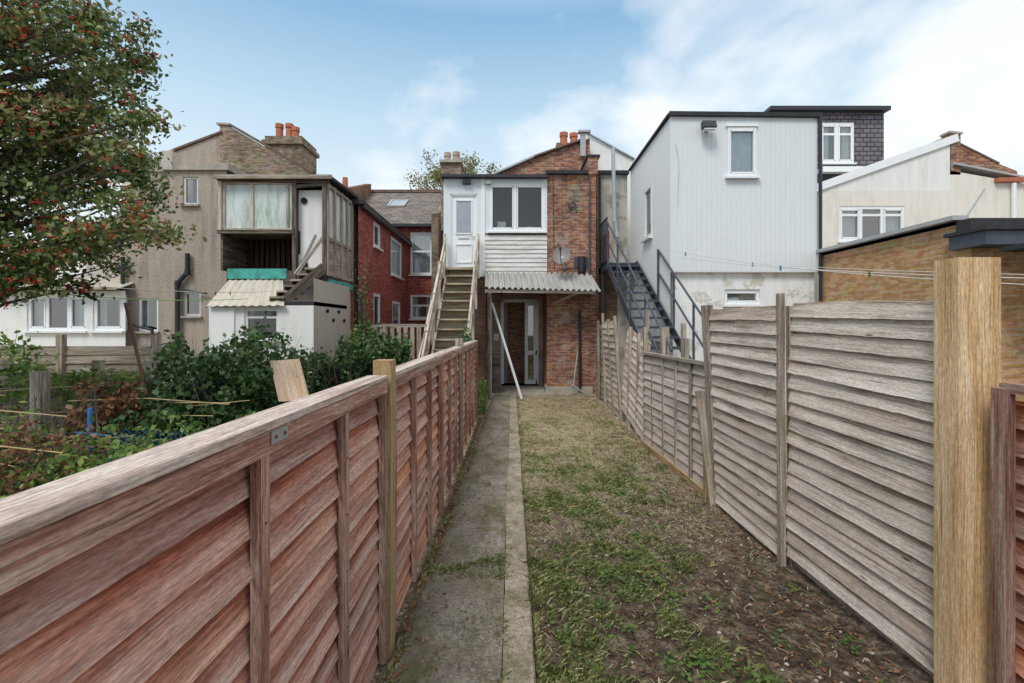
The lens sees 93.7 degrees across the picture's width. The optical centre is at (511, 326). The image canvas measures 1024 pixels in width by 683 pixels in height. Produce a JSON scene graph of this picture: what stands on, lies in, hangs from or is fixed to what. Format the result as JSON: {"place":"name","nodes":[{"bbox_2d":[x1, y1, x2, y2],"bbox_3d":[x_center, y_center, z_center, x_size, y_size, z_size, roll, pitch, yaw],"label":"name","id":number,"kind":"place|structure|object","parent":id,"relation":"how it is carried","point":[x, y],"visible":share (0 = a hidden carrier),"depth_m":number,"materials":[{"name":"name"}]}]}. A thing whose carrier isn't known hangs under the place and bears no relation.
{"place":"outdoors","nodes":[
{"label":"outdoors","id":0,"kind":"place"},
{"bbox_2d":[0,291,126,345],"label":"conservatory wall","id":1,"kind":"structure","parent":0,"point":[13,319],"depth_m":12.20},
{"bbox_2d":[21,295,127,332],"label":"conservatory windows","id":2,"kind":"structure","parent":1,"relation":"in","point":[51,314],"depth_m":12.28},
{"bbox_2d":[7,242,122,325],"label":"walls","id":3,"kind":"structure","parent":0,"point":[94,273],"depth_m":13.00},
{"bbox_2d":[3,276,133,289],"bbox_3d":[-11.920,-1.150,12.508,4.202,0.462,1.196,0,0,0],"label":"lean to roof","id":4,"kind":"object","parent":3,"relation":"attached to","point":[115,283],"visible":0.28,"depth_m":12.34,"materials":[{"name":"white"}]},
{"bbox_2d":[29,290,239,302],"bbox_3d":[-6.163,-0.505,7.750,3.344,0.206,0.022,0,0,-27],"label":"washing line","id":5,"kind":"object","parent":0,"point":[201,300],"visible":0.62,"depth_m":7.98,"materials":[{"name":"plastic"}]},
{"bbox_2d":[100,286,273,294],"bbox_3d":[-4.931,-0.600,7.750,0.018,0.209,3.527,0,0,7],"label":"washing line","id":6,"kind":"object","parent":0,"point":[215,292],"visible":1,"depth_m":7.33,"materials":[{"name":"white plastic"}]},
{"bbox_2d":[102,177,650,359],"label":"terraced houses","id":7,"kind":"structure","parent":0,"point":[413,216],"depth_m":18.67,"materials":[{"name":"brick"}]},
{"bbox_2d":[408,232,430,319],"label":"windows","id":8,"kind":"structure","parent":7,"relation":"in","point":[420,252],"depth_m":18.67,"materials":[{"name":"white plastic"}]},
{"bbox_2d":[764,106,890,182],"bbox_3d":[11.812,-5.963,20.325,4.500,4.425,5.350,0,0,0],"label":"slate dormer","id":9,"kind":"object","parent":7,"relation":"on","point":[852,138],"visible":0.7,"depth_m":18.00,"materials":[{"name":"stone"}]},
{"bbox_2d":[822,123,856,164],"bbox_3d":[12.187,-6.864,18.195,1.350,1.573,0.570,0,0,0],"label":"window","id":10,"kind":"structure","parent":9,"relation":"in","point":[837,142],"depth_m":18.01,"materials":[{"name":"white plastic"}]},
{"bbox_2d":[9,391,787,682],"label":"ground","id":11,"kind":"structure","parent":0,"point":[407,598],"depth_m":4.13,"materials":[{"name":"soil"}]},
{"bbox_2d":[0,418,49,492],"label":"dead shrub","id":12,"kind":"object","parent":11,"relation":"on","point":[3,435],"visible":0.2,"depth_m":4.32,"materials":[{"name":"brown plant"}]},
{"bbox_2d":[0,329,61,373],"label":"shrub","id":13,"kind":"object","parent":11,"relation":"on","point":[31,347],"visible":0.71,"depth_m":7.49,"materials":[{"name":"green plant"}]},
{"bbox_2d":[29,371,49,487],"bbox_3d":[-4.913,1.108,5.000,0.110,1.285,0.110,0,0,0],"label":"old garden post","id":14,"kind":"object","parent":11,"relation":"on","point":[39,382],"visible":0.43,"depth_m":4.95,"materials":[{"name":"grey wood"}]},
{"bbox_2d":[0,359,81,460],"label":"shrub","id":15,"kind":"object","parent":11,"relation":"on","point":[20,377],"visible":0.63,"depth_m":5.93,"materials":[{"name":"green plant"}]},
{"bbox_2d":[0,401,110,494],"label":"shrub","id":16,"kind":"object","parent":11,"relation":"on","point":[37,436],"visible":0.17,"depth_m":4.46,"materials":[{"name":"green plant"}]},
{"bbox_2d":[0,408,119,496],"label":"dead shrub","id":17,"kind":"object","parent":11,"relation":"on","point":[31,437],"visible":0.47,"depth_m":3.96,"materials":[{"name":"brown plant"}]},
{"bbox_2d":[0,360,155,447],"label":"slatted garden fence","id":18,"kind":"object","parent":11,"relation":"on","point":[100,364],"visible":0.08,"depth_m":6.45,"materials":[{"name":"brown wood"}]},
{"bbox_2d":[0,334,160,386],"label":"slatted garden fence","id":19,"kind":"object","parent":11,"relation":"on","point":[117,358],"visible":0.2,"depth_m":8.12,"materials":[{"name":"brown wood"}]},
{"bbox_2d":[17,366,167,415],"bbox_3d":[-5.321,1.122,6.206,1.853,1.265,0.737,0,0,0],"label":"shrub","id":20,"kind":"object","parent":11,"relation":"on","point":[84,376],"visible":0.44,"depth_m":6.13,"materials":[{"name":"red plant"}]},
{"bbox_2d":[76,408,111,462],"bbox_3d":[-3.838,1.098,4.409,0.268,0.704,0.043,0,0,-22],"label":"blue hose stand","id":21,"kind":"object","parent":11,"relation":"on","point":[89,414],"visible":0.27,"depth_m":4.38,"materials":[{"name":"plastic"}]},
{"bbox_2d":[0,412,201,498],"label":"shrub","id":22,"kind":"object","parent":11,"relation":"on","point":[133,448],"visible":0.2,"depth_m":3.92,"materials":[{"name":"green plant"}]},
{"bbox_2d":[0,0,206,308],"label":"holly tree","id":23,"kind":"object","parent":11,"relation":"on","point":[53,131],"visible":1,"depth_m":4.74,"materials":[{"name":"green plant"}]},
{"bbox_2d":[0,371,211,473],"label":"dead ivy","id":24,"kind":"object","parent":11,"relation":"on","point":[114,406],"visible":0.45,"depth_m":4.92,"materials":[{"name":"brown plant"}]},
{"bbox_2d":[0,385,249,494],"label":"garden canes","id":25,"kind":"object","parent":11,"relation":"on","point":[28,413],"visible":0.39,"depth_m":4.62,"materials":[{"name":"beige plant"}]},
{"bbox_2d":[12,429,189,490],"bbox_3d":[-3.690,1.220,4.350,1.823,0.563,0.164,0,0,0],"label":"blue garden netting","id":26,"kind":"object","parent":25,"relation":"on","point":[105,439],"visible":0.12,"depth_m":4.37,"materials":[{"name":"plastic"}]},
{"bbox_2d":[124,303,157,445],"bbox_3d":[-4.028,0.589,5.250,1.216,1.743,0.036,0,0,36],"label":"rusty pole","id":27,"kind":"object","parent":11,"relation":"on","point":[142,376],"visible":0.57,"depth_m":5.38,"materials":[{"name":"metal"}]},
{"bbox_2d":[18,311,330,464],"bbox_3d":[-3.758,0.811,5.999,1.803,2.063,3.735,0,0,24],"label":"ivy hedge","id":28,"kind":"object","parent":11,"relation":"on","point":[239,377],"visible":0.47,"depth_m":5.62,"materials":[{"name":"green plant"}]},
{"bbox_2d":[123,151,246,383],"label":"wall","id":29,"kind":"structure","parent":11,"relation":"on","point":[161,269],"depth_m":12.50,"materials":[{"name":"paint"}]},
{"bbox_2d":[115,253,206,383],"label":"drainpipes","id":30,"kind":"object","parent":29,"relation":"attached to","point":[181,278],"visible":0.59,"depth_m":12.36,"materials":[{"name":"black paint"}]},
{"bbox_2d":[134,177,202,332],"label":"windows","id":31,"kind":"structure","parent":29,"relation":"attached to","point":[143,313],"depth_m":12.56,"materials":[{"name":"white plastic"}]},
{"bbox_2d":[153,125,310,173],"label":"gable walls","id":32,"kind":"structure","parent":29,"relation":"on","point":[238,150],"depth_m":14.58,"materials":[{"name":"brick"}]},
{"bbox_2d":[153,122,314,173],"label":"copings","id":33,"kind":"object","parent":32,"relation":"on","point":[183,146],"visible":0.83,"depth_m":14.54,"materials":[{"name":"concrete"}]},
{"bbox_2d":[261,123,319,173],"bbox_3d":[-7.478,-4.999,16.300,1.333,3.497,1.400,0,0,0],"label":"chimney","id":34,"kind":"object","parent":32,"relation":"on","point":[293,145],"visible":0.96,"depth_m":15.70,"materials":[{"name":"brick"}]},
{"bbox_2d":[0,375,387,682],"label":"wooden fence","id":35,"kind":"object","parent":11,"relation":"on","point":[251,548],"visible":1,"depth_m":1.10,"materials":[{"name":"brown wood"}]},
{"bbox_2d":[167,411,254,441],"bbox_3d":[-2.643,1.298,4.574,1.623,0.920,2.054,0,0,19],"label":"shrub","id":36,"kind":"object","parent":11,"relation":"on","point":[170,439],"visible":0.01,"depth_m":4.72,"materials":[{"name":"green plant"}]},
{"bbox_2d":[207,279,349,372],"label":"white outbuilding","id":37,"kind":"structure","parent":11,"relation":"on","point":[322,318],"depth_m":10.00,"materials":[{"name":"paint"}]},
{"bbox_2d":[211,308,234,372],"bbox_3d":[-5.947,0.633,9.883,0.467,2.035,0.027,0,0,0],"label":"door","id":38,"kind":"structure","parent":37,"relation":"in","point":[222,319],"depth_m":9.87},
{"bbox_2d":[239,308,280,342],"bbox_3d":[-5.170,-0.048,10.135,0.901,0.874,0.650,0,0,0],"label":"window","id":39,"kind":"structure","parent":37,"relation":"in","point":[272,313],"depth_m":10.46,"materials":[{"name":"white plastic"}]},
{"bbox_2d":[270,359,308,401],"bbox_3d":[-2.742,0.647,5.917,0.307,0.480,0.740,0,0,-38],"label":"plywood board","id":40,"kind":"object","parent":11,"relation":"on","point":[289,380],"visible":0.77,"depth_m":5.90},
{"bbox_2d":[213,174,375,362],"bbox_3d":[-5.309,-0.835,12.945,2.628,5.170,6.110,0,0,0],"label":"derelict timber extension","id":41,"kind":"object","parent":11,"relation":"on","point":[294,232],"visible":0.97,"depth_m":10.83,"materials":[{"name":"brown wood"}]},
{"bbox_2d":[217,179,329,239],"bbox_3d":[-5.346,-2.727,11.265,2.494,1.275,1.070,0,0,0],"label":"bay window","id":42,"kind":"structure","parent":41,"relation":"in","point":[248,209],"depth_m":10.83,"materials":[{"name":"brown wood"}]},
{"bbox_2d":[299,190,321,270],"bbox_3d":[-4.559,-2.187,10.900,0.614,1.836,0.040,0,0,0],"label":"old door","id":43,"kind":"structure","parent":41,"relation":"in","point":[310,201],"depth_m":10.92,"materials":[{"name":"wood"}]},
{"bbox_2d":[264,328,349,394],"bbox_3d":[-3.449,0.908,8.008,1.653,1.771,2.882,0,0,31],"label":"ivy hedge","id":44,"kind":"object","parent":11,"relation":"on","point":[318,381],"visible":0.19,"depth_m":8.11,"materials":[{"name":"green plant"}]},
{"bbox_2d":[289,323,434,388],"bbox_3d":[-2.583,0.868,8.392,2.440,1.891,1.364,0,0,-27],"label":"ivy hedge","id":45,"kind":"object","parent":11,"relation":"on","point":[350,369],"visible":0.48,"depth_m":8.10,"materials":[{"name":"green plant"}]},
{"bbox_2d":[349,314,378,352],"bbox_3d":[-2.751,0.762,8.909,0.557,1.979,0.540,0,0,0],"label":"shrub","id":46,"kind":"object","parent":11,"relation":"on","point":[356,328],"visible":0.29,"depth_m":8.83,"materials":[{"name":"green plant"}]},
{"bbox_2d":[349,198,412,358],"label":"red painted house wing","id":47,"kind":"structure","parent":11,"relation":"on","point":[386,256],"depth_m":14.72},
{"bbox_2d":[352,230,377,348],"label":"climber leaves","id":48,"kind":"object","parent":47,"relation":"attached to","point":[358,299],"visible":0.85,"depth_m":8.77,"materials":[{"name":"green plant"}]},
{"bbox_2d":[373,222,403,328],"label":"windows","id":49,"kind":"structure","parent":47,"relation":"in","point":[394,243],"depth_m":16.66,"materials":[{"name":"white plastic"}]},
{"bbox_2d":[373,359,395,662],"bbox_3d":[-0.677,1.012,2.545,0.100,1.675,0.095,0,0,0],"label":"fence post","id":50,"kind":"object","parent":11,"relation":"on","point":[384,367],"visible":0.47,"depth_m":2.50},
{"bbox_2d":[359,292,426,361],"bbox_3d":[-2.267,0.557,9.088,1.257,2.386,0.547,0,0,-5],"label":"clothes post and pickets","id":51,"kind":"object","parent":11,"relation":"on","point":[384,329],"visible":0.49,"depth_m":9.29,"materials":[{"name":"brown wood"}]},
{"bbox_2d":[395,354,442,635],"bbox_3d":[-0.688,0.975,3.525,0.105,1.451,1.829,0,0,0],"label":"wooden fence","id":52,"kind":"object","parent":11,"relation":"on","point":[418,464],"visible":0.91,"depth_m":3.22,"materials":[{"name":"brown wood"}]},
{"bbox_2d":[383,418,481,682],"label":"fence foot debris","id":53,"kind":"object","parent":11,"relation":"on","point":[448,509],"visible":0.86,"depth_m":3.71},
{"bbox_2d":[433,346,461,509],"bbox_3d":[-0.688,0.975,5.280,0.105,1.451,1.659,0,0,0],"label":"wooden fence","id":54,"kind":"object","parent":11,"relation":"on","point":[451,416],"visible":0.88,"depth_m":5.03,"materials":[{"name":"brown wood"}]},
{"bbox_2d":[418,234,479,421],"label":"wooden staircase","id":55,"kind":"structure","parent":11,"relation":"on","point":[456,302],"depth_m":10.91,"materials":[{"name":"brown wood"}]},
{"bbox_2d":[404,148,500,188],"bbox_3d":[-3.896,-5.139,31.985,6.817,13.791,4.526,0,0,0],"label":"autumn tree","id":56,"kind":"object","parent":11,"relation":"on","point":[435,177],"visible":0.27,"depth_m":31.50,"materials":[{"name":"green plant"}]},
{"bbox_2d":[455,338,463,463],"bbox_3d":[-0.677,1.000,6.170,0.100,1.700,0.095,0,0,0],"label":"fence post","id":57,"kind":"object","parent":11,"relation":"on","point":[459,341],"visible":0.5,"depth_m":6.12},
{"bbox_2d":[459,320,474,363],"bbox_3d":[-0.825,0.816,8.656,0.304,1.874,1.261,0,0,0],"label":"creeper","id":58,"kind":"object","parent":11,"relation":"on","point":[466,337],"visible":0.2,"depth_m":8.52,"materials":[{"name":"green plant"}]},
{"bbox_2d":[463,340,477,449],"bbox_3d":[-0.688,0.975,7.569,0.105,1.451,2.678,0,0,0],"label":"wooden fence","id":59,"kind":"object","parent":11,"relation":"on","point":[469,384],"visible":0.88,"depth_m":7.48,"materials":[{"name":"brown wood"}]},
{"bbox_2d":[475,374,488,416],"bbox_3d":[-0.612,1.352,9.571,0.304,0.812,1.773,0,0,0],"label":"creeper","id":60,"kind":"object","parent":11,"relation":"on","point":[481,406],"visible":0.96,"depth_m":9.43,"materials":[{"name":"green plant"}]},
{"bbox_2d":[467,277,547,395],"bbox_3d":[-0.070,0.200,14.250,2.167,3.100,4.300,0,0,0],"label":"porch recess","id":61,"kind":"object","parent":11,"relation":"on","point":[527,389],"visible":0.34,"depth_m":13.46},
{"bbox_2d":[444,178,546,285],"bbox_3d":[-0.427,-2.471,15.385,2.648,2.642,6.230,0,0,0],"label":"timber storey","id":62,"kind":"object","parent":61,"relation":"on","point":[480,188],"visible":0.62,"depth_m":12.30,"materials":[{"name":"white wood"}]},
{"bbox_2d":[450,194,476,266],"bbox_3d":[-1.238,-2.458,12.339,0.743,1.943,0.102,0,0,0],"label":"white door","id":63,"kind":"structure","parent":62,"relation":"attached to","point":[463,222],"depth_m":12.35,"materials":[{"name":"plastic"}]},
{"bbox_2d":[462,179,490,184],"bbox_3d":[-0.897,-3.690,12.240,0.718,0.102,0.120,0,0,0],"label":"bulkhead light","id":64,"kind":"object","parent":62,"relation":"attached to","point":[468,182],"visible":1,"depth_m":12.19,"materials":[{"name":"black paint"}]},
{"bbox_2d":[439,131,577,233],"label":"chimneys","id":65,"kind":"object","parent":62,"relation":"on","point":[449,165],"visible":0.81,"depth_m":16.20,"materials":[{"name":"beige brick"}]},
{"bbox_2d":[484,233,546,274],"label":"weatherboards","id":66,"kind":"object","parent":62,"relation":"attached to","point":[515,252],"visible":0.92,"depth_m":12.28,"materials":[{"name":"white paint"}]},
{"bbox_2d":[488,183,546,232],"bbox_3d":[0.128,-3.058,12.520,1.601,1.430,0.620,0,0,0],"label":"window","id":67,"kind":"structure","parent":62,"relation":"attached to","point":[516,207],"depth_m":12.83,"materials":[{"name":"white plastic"}]},
{"bbox_2d":[441,154,599,182],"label":"flat roof","id":68,"kind":"structure","parent":62,"relation":"on","point":[516,176],"depth_m":12.18,"materials":[{"name":"fabric"}]},
{"bbox_2d":[494,299,538,383],"bbox_3d":[0.120,0.426,14.245,1.299,2.448,0.810,0,0,0],"label":"porch door","id":69,"kind":"structure","parent":61,"relation":"in","point":[504,328],"depth_m":13.88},
{"bbox_2d":[485,287,595,399],"bbox_3d":[0.681,0.209,11.914,2.659,3.083,0.808,0,0,0],"label":"canopy frame","id":70,"kind":"object","parent":11,"relation":"on","point":[516,290],"visible":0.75,"depth_m":11.52,"materials":[{"name":"brown wood"}]},
{"bbox_2d":[485,271,600,291],"bbox_3d":[0.716,-1.139,11.875,2.815,0.603,0.875,0,0,0],"label":"corrugated canopy","id":71,"kind":"object","parent":70,"relation":"on","point":[570,281],"visible":1,"depth_m":11.84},
{"bbox_2d":[500,138,589,380],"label":"gable wing","id":72,"kind":"structure","parent":11,"relation":"on","point":[568,158],"depth_m":14.60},
{"bbox_2d":[493,130,590,173],"bbox_3d":[0.897,-5.255,14.540,2.930,1.310,0.280,0,0,0],"label":"flashing","id":73,"kind":"object","parent":72,"relation":"on","point":[582,139],"visible":0.92,"depth_m":14.48,"materials":[{"name":"grey metal"}]},
{"bbox_2d":[543,157,597,394],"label":"brick pier","id":74,"kind":"structure","parent":11,"relation":"on","point":[569,230],"depth_m":12.30,"materials":[{"name":"brick"}]},
{"bbox_2d":[552,246,570,268],"bbox_3d":[1.264,-1.729,11.849,0.421,0.534,0.868,0,0,32],"label":"satellite dish","id":75,"kind":"object","parent":74,"relation":"attached to","point":[561,254],"visible":1,"depth_m":11.83,"materials":[{"name":"grey metal"}]},
{"bbox_2d":[553,175,590,394],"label":"pipes and cables","id":76,"kind":"object","parent":74,"relation":"attached to","point":[581,263],"visible":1,"depth_m":12.21,"materials":[{"name":"black paint"}]},
{"bbox_2d":[598,147,618,268],"bbox_3d":[2.546,-3.131,12.666,0.588,3.195,0.130,0,0,-10],"label":"soil pipe","id":77,"kind":"object","parent":74,"relation":"attached to","point":[614,220],"visible":0.97,"depth_m":12.65,"materials":[{"name":"black paint"}]},
{"bbox_2d":[586,133,634,390],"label":"wall","id":78,"kind":"structure","parent":11,"relation":"on","point":[624,161],"depth_m":13.00,"materials":[{"name":"paint"}]},
{"bbox_2d":[599,217,702,359],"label":"metal staircase","id":79,"kind":"structure","parent":11,"relation":"on","point":[627,267],"depth_m":9.82,"materials":[{"name":"black metal"}]},
{"bbox_2d":[645,309,688,358],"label":"neighbour uprights","id":80,"kind":"object","parent":11,"relation":"on","point":[664,332],"visible":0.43,"depth_m":6.93,"materials":[{"name":"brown wood"}]},
{"bbox_2d":[701,305,716,493],"bbox_3d":[1.955,0.820,4.675,0.210,2.066,0.130,0,0,0],"label":"fence post","id":81,"kind":"object","parent":11,"relation":"on","point":[706,323],"visible":0.5,"depth_m":4.63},
{"bbox_2d":[650,273,813,413],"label":"walls","id":82,"kind":"structure","parent":11,"relation":"on","point":[705,288],"depth_m":9.60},
{"bbox_2d":[631,116,816,342],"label":"walls","id":83,"kind":"structure","parent":82,"relation":"on","point":[768,217],"depth_m":9.50,"materials":[{"name":"paint"}]},
{"bbox_2d":[640,124,760,242],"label":"windows","id":84,"kind":"structure","parent":83,"relation":"attached to","point":[741,151],"depth_m":9.55,"materials":[{"name":"white plastic"}]},
{"bbox_2d":[701,120,716,130],"bbox_3d":[3.820,-3.908,9.364,0.260,0.180,0.248,0,0,0],"label":"floodlight","id":85,"kind":"object","parent":83,"relation":"attached to","point":[708,125],"visible":1,"depth_m":9.28,"materials":[{"name":"black paint"}]},
{"bbox_2d":[628,111,822,301],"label":"roof trim","id":86,"kind":"structure","parent":83,"relation":"attached to","point":[818,115],"depth_m":9.43,"materials":[{"name":"plastic"}]},
{"bbox_2d":[722,289,764,306],"bbox_3d":[4.605,-0.577,9.652,0.799,0.351,0.285,0,0,0],"label":"window","id":87,"kind":"structure","parent":82,"relation":"attached to","point":[741,297],"depth_m":9.63,"materials":[{"name":"white plastic"}]},
{"bbox_2d":[814,144,1023,301],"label":"walls","id":88,"kind":"structure","parent":11,"relation":"on","point":[926,187],"depth_m":12.60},
{"bbox_2d":[837,206,903,242],"bbox_3d":[9.441,-2.680,12.800,1.815,0.975,0.580,0,0,0],"label":"window","id":89,"kind":"structure","parent":88,"relation":"attached to","point":[856,222],"depth_m":12.74,"materials":[{"name":"white plastic"}]},
{"bbox_2d":[817,131,1023,217],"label":"roof and trim","id":90,"kind":"structure","parent":88,"relation":"attached to","point":[966,159],"depth_m":12.54,"materials":[{"name":"white plastic"}]},
{"bbox_2d":[816,215,1023,401],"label":"brick outbuilding","id":91,"kind":"structure","parent":11,"relation":"on","point":[924,246],"depth_m":7.04,"materials":[{"name":"brick"}]},
{"bbox_2d":[934,257,1000,682],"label":"new fence post","id":92,"kind":"object","parent":11,"relation":"on","point":[967,333],"visible":1,"depth_m":2.14,"materials":[{"name":"brown wood"}]},
{"bbox_2d":[377,389,535,682],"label":"concrete path","id":93,"kind":"structure","parent":0,"point":[482,650],"depth_m":3.10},
{"bbox_2d":[380,396,551,682],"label":"path weeds","id":94,"kind":"object","parent":93,"relation":"on","point":[432,566],"visible":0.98,"depth_m":3.35,"materials":[{"name":"green plant"}]},
{"bbox_2d":[486,288,522,398],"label":"porch props","id":95,"kind":"object","parent":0,"point":[495,371],"visible":0.57,"depth_m":12.30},
{"bbox_2d":[0,0,1023,251],"label":"sky","id":96,"kind":"structure","parent":0,"point":[371,85],"materials":[{"name":"blue"}]},
{"bbox_2d":[517,394,933,682],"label":"lawn soil","id":97,"kind":"structure","parent":0,"point":[910,669],"depth_m":3.02,"materials":[{"name":"soil"}]},
{"bbox_2d":[595,313,651,439],"bbox_3d":[1.992,0.726,9.613,0.263,2.053,5.197,0,0,1],"label":"weathered fence","id":98,"kind":"object","parent":97,"relation":"on","point":[608,386],"visible":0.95,"depth_m":8.72,"materials":[{"name":"grey wood"}]},
{"bbox_2d":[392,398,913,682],"bbox_3d":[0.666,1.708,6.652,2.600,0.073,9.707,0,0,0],"label":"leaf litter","id":99,"kind":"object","parent":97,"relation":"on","point":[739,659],"visible":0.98,"depth_m":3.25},
{"bbox_2d":[641,351,706,495],"bbox_3d":[1.941,1.054,5.880,0.072,1.392,2.241,0,0,-2],"label":"weathered fence","id":100,"kind":"object","parent":97,"relation":"on","point":[672,437],"visible":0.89,"depth_m":5.70,"materials":[{"name":"grey wood"}]},
{"bbox_2d":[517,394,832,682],"bbox_3d":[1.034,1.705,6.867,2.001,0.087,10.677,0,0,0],"label":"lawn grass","id":101,"kind":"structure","parent":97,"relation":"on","point":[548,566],"depth_m":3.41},
{"bbox_2d":[527,419,873,682],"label":"pebbles","id":102,"kind":"object","parent":97,"relation":"on","point":[787,664],"visible":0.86,"depth_m":3.31,"materials":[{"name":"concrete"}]},
{"bbox_2d":[523,450,883,682],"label":"lawn weeds","id":103,"kind":"object","parent":97,"relation":"on","point":[704,663],"visible":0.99,"depth_m":3.11,"materials":[{"name":"green plant"}]},
{"bbox_2d":[559,418,852,674],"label":"fallen twigs","id":104,"kind":"object","parent":97,"relation":"on","point":[842,628],"visible":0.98,"depth_m":3.27,"materials":[{"name":"wood"}]},
{"bbox_2d":[695,391,718,505],"bbox_3d":[1.927,1.250,4.730,0.145,1.210,0.290,0,0,0],"label":"fence prop","id":105,"kind":"object","parent":97,"relation":"on","point":[709,493],"visible":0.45,"depth_m":4.73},
{"bbox_2d":[517,395,903,682],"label":"dry clippings","id":106,"kind":"object","parent":97,"relation":"on","point":[577,442],"visible":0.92,"depth_m":5.76,"materials":[{"name":"beige plant"}]},
{"bbox_2d":[709,293,933,676],"bbox_3d":[1.984,0.755,3.439,0.162,1.990,2.342,0,0,-1],"label":"weathered fence","id":107,"kind":"object","parent":97,"relation":"on","point":[857,521],"visible":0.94,"depth_m":2.94,"materials":[{"name":"grey wood"}]},
{"bbox_2d":[991,383,1023,682],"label":"stained fence panel","id":108,"kind":"object","parent":97,"relation":"on","point":[1007,537],"visible":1,"depth_m":2.02,"materials":[{"name":"brown wood"}]},
{"bbox_2d":[661,248,1023,284],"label":"washing line","id":109,"kind":"object","parent":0,"point":[780,266],"visible":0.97,"depth_m":5.52,"materials":[{"name":"fabric"}]},
{"bbox_2d":[677,257,1023,278],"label":"washing line","id":110,"kind":"object","parent":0,"point":[869,273],"visible":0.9,"depth_m":4.93,"materials":[{"name":"fabric"}]},
{"bbox_2d":[762,263,1023,274],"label":"washing line","id":111,"kind":"object","parent":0,"point":[882,270],"visible":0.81,"depth_m":6.61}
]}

